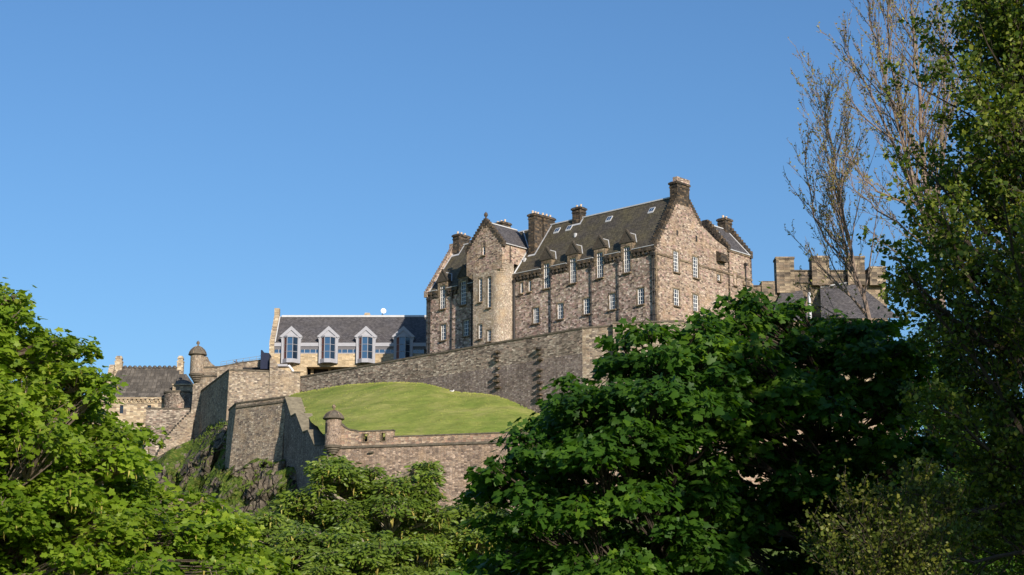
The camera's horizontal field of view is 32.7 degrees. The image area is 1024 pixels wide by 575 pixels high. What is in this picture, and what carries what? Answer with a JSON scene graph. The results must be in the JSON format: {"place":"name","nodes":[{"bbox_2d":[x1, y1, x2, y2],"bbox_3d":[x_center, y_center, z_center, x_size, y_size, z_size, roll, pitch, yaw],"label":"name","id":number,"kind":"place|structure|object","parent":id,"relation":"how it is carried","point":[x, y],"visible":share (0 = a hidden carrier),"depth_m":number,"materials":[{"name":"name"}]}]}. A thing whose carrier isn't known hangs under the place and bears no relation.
{"place":"outdoors","nodes":[
{"label":"outdoors","id":0,"kind":"place"},
{"bbox_2d":[135,420,302,515],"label":"crag","id":1,"kind":"structure","parent":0,"point":[257,496],"depth_m":282.89,"materials":[{"name":"grey stone"}]},
{"bbox_2d":[145,419,275,501],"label":"rough grass","id":2,"kind":"structure","parent":1,"relation":"on","point":[207,433],"depth_m":299.17,"materials":[{"name":"green plant"}]},
{"bbox_2d":[225,403,235,469],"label":"bastion flank","id":3,"kind":"object","parent":1,"relation":"on","point":[231,415],"visible":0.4,"depth_m":292.63,"materials":[{"name":"grey stone"}]},
{"bbox_2d":[323,405,344,454],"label":"sentry turret","id":4,"kind":"object","parent":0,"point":[333,418],"visible":0.96,"depth_m":248.60,"materials":[{"name":"stone"}]},
{"bbox_2d":[290,383,542,439],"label":"grass slope","id":5,"kind":"structure","parent":0,"point":[400,420],"depth_m":266.95,"materials":[{"name":"green plant"}]},
{"bbox_2d":[291,381,539,438],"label":"lawn tufts","id":6,"kind":"object","parent":5,"relation":"on","point":[470,393],"visible":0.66,"depth_m":279.04,"materials":[{"name":"green plant"}]},
{"bbox_2d":[300,327,582,441],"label":"retaining wall","id":7,"kind":"structure","parent":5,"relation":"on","point":[522,371],"depth_m":278.86,"materials":[{"name":"grey stone"}]},
{"bbox_2d":[0,0,1023,474],"label":"sky","id":8,"kind":"structure","parent":0,"point":[175,175],"materials":[{"name":"blue"}]},
{"bbox_2d":[278,517,1017,572],"bbox_3d":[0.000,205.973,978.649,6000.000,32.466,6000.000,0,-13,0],"label":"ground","id":9,"kind":"structure","parent":0,"point":[737,562],"depth_m":168.11,"materials":[{"name":"green plant"}]},
{"bbox_2d":[0,277,300,574],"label":"sycamore tree","id":10,"kind":"object","parent":9,"relation":"on","point":[63,509],"visible":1,"depth_m":28.98,"materials":[{"name":"green plant"}]},
{"bbox_2d":[144,408,190,460],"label":"curtain wall","id":11,"kind":"structure","parent":9,"relation":"on","point":[168,419],"depth_m":331.14,"materials":[{"name":"beige stone"}]},
{"bbox_2d":[153,410,192,459],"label":"raking wall","id":12,"kind":"structure","parent":9,"relation":"on","point":[180,432],"depth_m":327.85,"materials":[{"name":"beige stone"}]},
{"bbox_2d":[191,366,216,438],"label":"turret wall","id":13,"kind":"structure","parent":9,"relation":"on","point":[209,376],"depth_m":331.24,"materials":[{"name":"beige stone"}]},
{"bbox_2d":[188,341,206,381],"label":"sentry turret","id":14,"kind":"object","parent":13,"relation":"on","point":[197,353],"visible":1,"depth_m":331.71,"materials":[{"name":"stone"}]},
{"bbox_2d":[204,356,214,366],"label":"swept parapet","id":15,"kind":"structure","parent":13,"relation":"on","point":[207,362],"depth_m":332.57,"materials":[{"name":"beige stone"}]},
{"bbox_2d":[229,396,289,471],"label":"bastion","id":16,"kind":"object","parent":9,"relation":"on","point":[258,430],"visible":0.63,"depth_m":284.89,"materials":[{"name":"grey stone"}]},
{"bbox_2d":[232,511,302,552],"bbox_3d":[-8.682,11.327,58.843,4.937,7.543,8.088,0,-13,0],"label":"chestnut tree","id":17,"kind":"object","parent":9,"relation":"on","point":[270,522],"visible":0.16,"depth_m":58.25,"materials":[{"name":"green plant"}]},
{"bbox_2d":[283,397,326,493],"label":"stepped wall","id":18,"kind":"structure","parent":9,"relation":"on","point":[304,438],"depth_m":270.50,"materials":[{"name":"grey stone"}]},
{"bbox_2d":[267,449,460,572],"bbox_3d":[-5.196,11.110,65.106,7.805,10.626,7.783,-8,-15,33],"label":"chestnut tree","id":19,"kind":"object","parent":9,"relation":"on","point":[398,506],"visible":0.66,"depth_m":64.02,"materials":[{"name":"green plant"}]},
{"bbox_2d":[267,517,463,574],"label":"chestnut tree","id":20,"kind":"object","parent":9,"relation":"on","point":[344,547],"visible":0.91,"depth_m":53.63,"materials":[{"name":"green plant"}]},
{"bbox_2d":[327,423,517,513],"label":"terrace wall","id":21,"kind":"structure","parent":9,"relation":"on","point":[457,455],"depth_m":245.41,"materials":[{"name":"stone"}]},
{"bbox_2d":[424,498,525,572],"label":"chestnut tree","id":22,"kind":"object","parent":9,"relation":"on","point":[476,544],"visible":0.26,"depth_m":67.02,"materials":[{"name":"green plant"}]},
{"bbox_2d":[445,307,755,574],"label":"maple tree","id":23,"kind":"object","parent":9,"relation":"on","point":[648,424],"visible":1,"depth_m":26.04,"materials":[{"name":"green plant"}]},
{"bbox_2d":[517,432,720,505],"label":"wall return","id":24,"kind":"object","parent":9,"relation":"on","point":[616,472],"depth_m":249.05,"materials":[{"name":"beige stone"}]},
{"bbox_2d":[612,320,684,382],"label":"forecourt wall","id":25,"kind":"structure","parent":9,"relation":"on","point":[671,322],"depth_m":263.67,"materials":[{"name":"stone"}]},
{"bbox_2d":[719,414,882,504],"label":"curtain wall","id":26,"kind":"structure","parent":9,"relation":"on","point":[749,478],"depth_m":259.68,"materials":[{"name":"beige stone"}]},
{"bbox_2d":[649,281,964,574],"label":"maple tree","id":27,"kind":"object","parent":9,"relation":"on","point":[819,392],"visible":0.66,"depth_m":28.44,"materials":[{"name":"green plant"}]},
{"bbox_2d":[783,37,890,432],"bbox_3d":[10.021,2.541,50.818,3.760,21.124,3.031,0,-13,0],"label":"budding tree","id":28,"kind":"object","parent":9,"relation":"on","point":[849,254],"visible":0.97,"depth_m":51.81,"materials":[{"name":"brown plant"}]},
{"bbox_2d":[788,449,997,574],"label":"twiggy shrub","id":29,"kind":"object","parent":9,"relation":"on","point":[900,552],"visible":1,"depth_m":21.72,"materials":[{"name":"green plant"}]},
{"bbox_2d":[816,0,976,559],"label":"budding tree","id":30,"kind":"object","parent":9,"relation":"on","point":[899,112],"visible":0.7,"depth_m":48.08,"materials":[{"name":"brown plant"}]},
{"bbox_2d":[846,0,1023,574],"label":"elm tree","id":31,"kind":"object","parent":9,"relation":"on","point":[997,180],"visible":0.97,"depth_m":26.92,"materials":[{"name":"green plant"}]},
{"bbox_2d":[874,314,1023,574],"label":"beech tree","id":32,"kind":"object","parent":9,"relation":"on","point":[954,453],"visible":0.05,"depth_m":37.05,"materials":[{"name":"green plant"}]},
{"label":"castle mound","id":33,"kind":"structure","parent":9,"relation":"on","visible":0},
{"bbox_2d":[92,356,192,457],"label":"tiled house","id":34,"kind":"structure","parent":33,"relation":"on","point":[147,387],"depth_m":342.32,"materials":[{"name":"stone"}]},
{"bbox_2d":[164,390,192,407],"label":"round tower","id":35,"kind":"structure","parent":33,"relation":"on","point":[177,399],"depth_m":337.01,"materials":[{"name":"brown stone"}]},
{"bbox_2d":[199,369,230,432],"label":"bastion flank","id":36,"kind":"object","parent":33,"relation":"on","point":[213,406],"visible":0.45,"depth_m":317.83,"materials":[{"name":"grey stone"}]},
{"bbox_2d":[217,359,260,376],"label":"terrace wall","id":37,"kind":"structure","parent":33,"relation":"on","point":[222,369],"depth_m":322.63,"materials":[{"name":"beige stone"}]},
{"bbox_2d":[222,356,259,364],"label":"terrace railing","id":38,"kind":"object","parent":37,"relation":"on","point":[240,361],"visible":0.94,"depth_m":323.17,"materials":[{"name":"grey metal"}]},
{"bbox_2d":[243,367,260,369],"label":"parapet block","id":39,"kind":"structure","parent":33,"relation":"on","point":[253,368],"depth_m":315.45,"materials":[{"name":"grey stone"}]},
{"bbox_2d":[226,358,300,420],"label":"bastion wall","id":40,"kind":"structure","parent":33,"relation":"on","point":[274,380],"depth_m":308.94,"materials":[{"name":"beige stone"}]},
{"bbox_2d":[260,350,270,369],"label":"gable screen","id":41,"kind":"object","parent":40,"relation":"on","point":[264,362],"visible":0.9,"depth_m":311.22,"materials":[{"name":"blue fabric"}]},
{"bbox_2d":[269,308,425,375],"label":"museum range","id":42,"kind":"structure","parent":33,"relation":"on","point":[307,344],"depth_m":317.23,"materials":[{"name":"yellow stone"}]},
{"bbox_2d":[274,349,280,353],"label":"strip window","id":43,"kind":"structure","parent":42,"relation":"in","point":[277,351],"depth_m":317.26,"materials":[{"name":"glass"}]},
{"bbox_2d":[301,349,318,353],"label":"strip window","id":44,"kind":"structure","parent":42,"relation":"in","point":[303,351],"depth_m":317.26,"materials":[{"name":"glass"}]},
{"bbox_2d":[338,349,355,353],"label":"strip window","id":45,"kind":"structure","parent":42,"relation":"in","point":[340,351],"depth_m":317.26,"materials":[{"name":"glass"}]},
{"bbox_2d":[375,349,393,353],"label":"strip window","id":46,"kind":"structure","parent":42,"relation":"in","point":[377,351],"depth_m":317.26,"materials":[{"name":"glass"}]},
{"bbox_2d":[413,349,423,353],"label":"strip window","id":47,"kind":"structure","parent":42,"relation":"in","point":[415,351],"depth_m":317.26,"materials":[{"name":"glass"}]},
{"bbox_2d":[424,176,752,353],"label":"stone hall","id":48,"kind":"structure","parent":33,"relation":"on","point":[672,257],"depth_m":281.12,"materials":[{"name":"brown stone"}]},
{"bbox_2d":[438,285,445,310],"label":"window","id":49,"kind":"structure","parent":48,"relation":"in","point":[442,301],"depth_m":298.18,"materials":[{"name":"white paint"}]},
{"bbox_2d":[439,323,446,341],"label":"window","id":50,"kind":"structure","parent":48,"relation":"in","point":[443,327],"depth_m":296.73,"materials":[{"name":"white glass"}]},
{"bbox_2d":[458,281,466,306],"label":"window","id":51,"kind":"structure","parent":48,"relation":"in","point":[463,296],"depth_m":294.93,"materials":[{"name":"white paint"}]},
{"bbox_2d":[461,318,469,337],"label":"window","id":52,"kind":"structure","parent":48,"relation":"in","point":[466,325],"depth_m":293.13,"materials":[{"name":"grey glass"}]},
{"bbox_2d":[476,277,482,303],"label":"window","id":53,"kind":"structure","parent":48,"relation":"in","point":[480,281],"depth_m":288.17,"materials":[{"name":"white paint"}]},
{"bbox_2d":[476,323,482,340],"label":"window","id":54,"kind":"structure","parent":48,"relation":"in","point":[480,324],"depth_m":286.76,"materials":[{"name":"white glass"}]},
{"bbox_2d":[480,242,485,256],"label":"window","id":55,"kind":"structure","parent":48,"relation":"in","point":[484,248],"depth_m":289.05,"materials":[{"name":"white paint"}]},
{"bbox_2d":[485,275,491,308],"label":"window","id":56,"kind":"structure","parent":48,"relation":"in","point":[489,279],"depth_m":286.76,"materials":[{"name":"white paint"}]},
{"bbox_2d":[485,329,491,342],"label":"window","id":57,"kind":"structure","parent":48,"relation":"in","point":[489,331],"depth_m":285.23,"materials":[{"name":"grey glass"}]},
{"bbox_2d":[518,281,523,294],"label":"window","id":58,"kind":"structure","parent":48,"relation":"in","point":[521,282],"depth_m":285.85,"materials":[{"name":"white paint"}]},
{"bbox_2d":[526,279,531,292],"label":"window","id":59,"kind":"structure","parent":48,"relation":"in","point":[530,282],"depth_m":284.67,"materials":[{"name":"white paint"}]},
{"bbox_2d":[531,306,539,324],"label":"window","id":60,"kind":"structure","parent":48,"relation":"in","point":[536,317],"depth_m":282.70,"materials":[{"name":"white glass"}]},
{"bbox_2d":[541,263,549,289],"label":"window","id":61,"kind":"structure","parent":48,"relation":"in","point":[546,280],"depth_m":282.52,"materials":[{"name":"white paint"}]},
{"bbox_2d":[555,301,563,320],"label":"window","id":62,"kind":"structure","parent":48,"relation":"in","point":[560,304],"depth_m":279.30,"materials":[{"name":"white glass"}]},
{"bbox_2d":[568,258,576,284],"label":"window","id":63,"kind":"structure","parent":48,"relation":"in","point":[573,273],"depth_m":278.79,"materials":[{"name":"white paint"}]},
{"bbox_2d":[581,296,590,315],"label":"window","id":64,"kind":"structure","parent":48,"relation":"in","point":[586,308],"depth_m":275.64,"materials":[{"name":"white paint"}]},
{"bbox_2d":[595,252,603,279],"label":"window","id":65,"kind":"structure","parent":48,"relation":"in","point":[600,267],"depth_m":275.10,"materials":[{"name":"white paint"}]},
{"bbox_2d":[607,291,616,311],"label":"window","id":66,"kind":"structure","parent":48,"relation":"in","point":[613,300],"depth_m":272.16,"materials":[{"name":"white paint"}]},
{"bbox_2d":[622,246,631,273],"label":"window","id":67,"kind":"structure","parent":48,"relation":"in","point":[627,266],"depth_m":271.50,"materials":[{"name":"white paint"}]},
{"bbox_2d":[635,286,644,306],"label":"window","id":68,"kind":"structure","parent":48,"relation":"in","point":[641,291],"depth_m":268.47,"materials":[{"name":"white paint"}]},
{"bbox_2d":[672,249,680,273],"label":"window","id":69,"kind":"structure","parent":48,"relation":"in","point":[674,254],"depth_m":271.50,"materials":[{"name":"white paint"}]},
{"bbox_2d":[672,286,681,307],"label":"window","id":70,"kind":"structure","parent":48,"relation":"in","point":[676,300],"depth_m":270.11,"materials":[{"name":"white paint"}]},
{"bbox_2d":[692,292,699,313],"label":"window","id":71,"kind":"structure","parent":48,"relation":"in","point":[695,297],"depth_m":273.70,"materials":[{"name":"white paint"}]},
{"bbox_2d":[692,254,700,279],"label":"window","id":72,"kind":"structure","parent":48,"relation":"in","point":[695,271],"depth_m":275.04,"materials":[{"name":"white paint"}]},
{"bbox_2d":[716,272,722,282],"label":"window","id":73,"kind":"structure","parent":48,"relation":"in","point":[718,277],"depth_m":279.20,"materials":[{"name":"white paint"}]},
{"bbox_2d":[733,271,738,286],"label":"window","id":74,"kind":"structure","parent":48,"relation":"in","point":[733,271],"depth_m":282.32,"materials":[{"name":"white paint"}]},
{"bbox_2d":[582,325,612,387],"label":"corner wall","id":75,"kind":"structure","parent":33,"relation":"on","point":[589,335],"depth_m":266.07,"materials":[{"name":"beige stone"}]},
{"bbox_2d":[752,256,898,412],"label":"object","id":76,"kind":"structure","parent":33,"relation":"on","point":[786,274],"depth_m":306.45,"materials":[{"name":"stone"}]}
]}

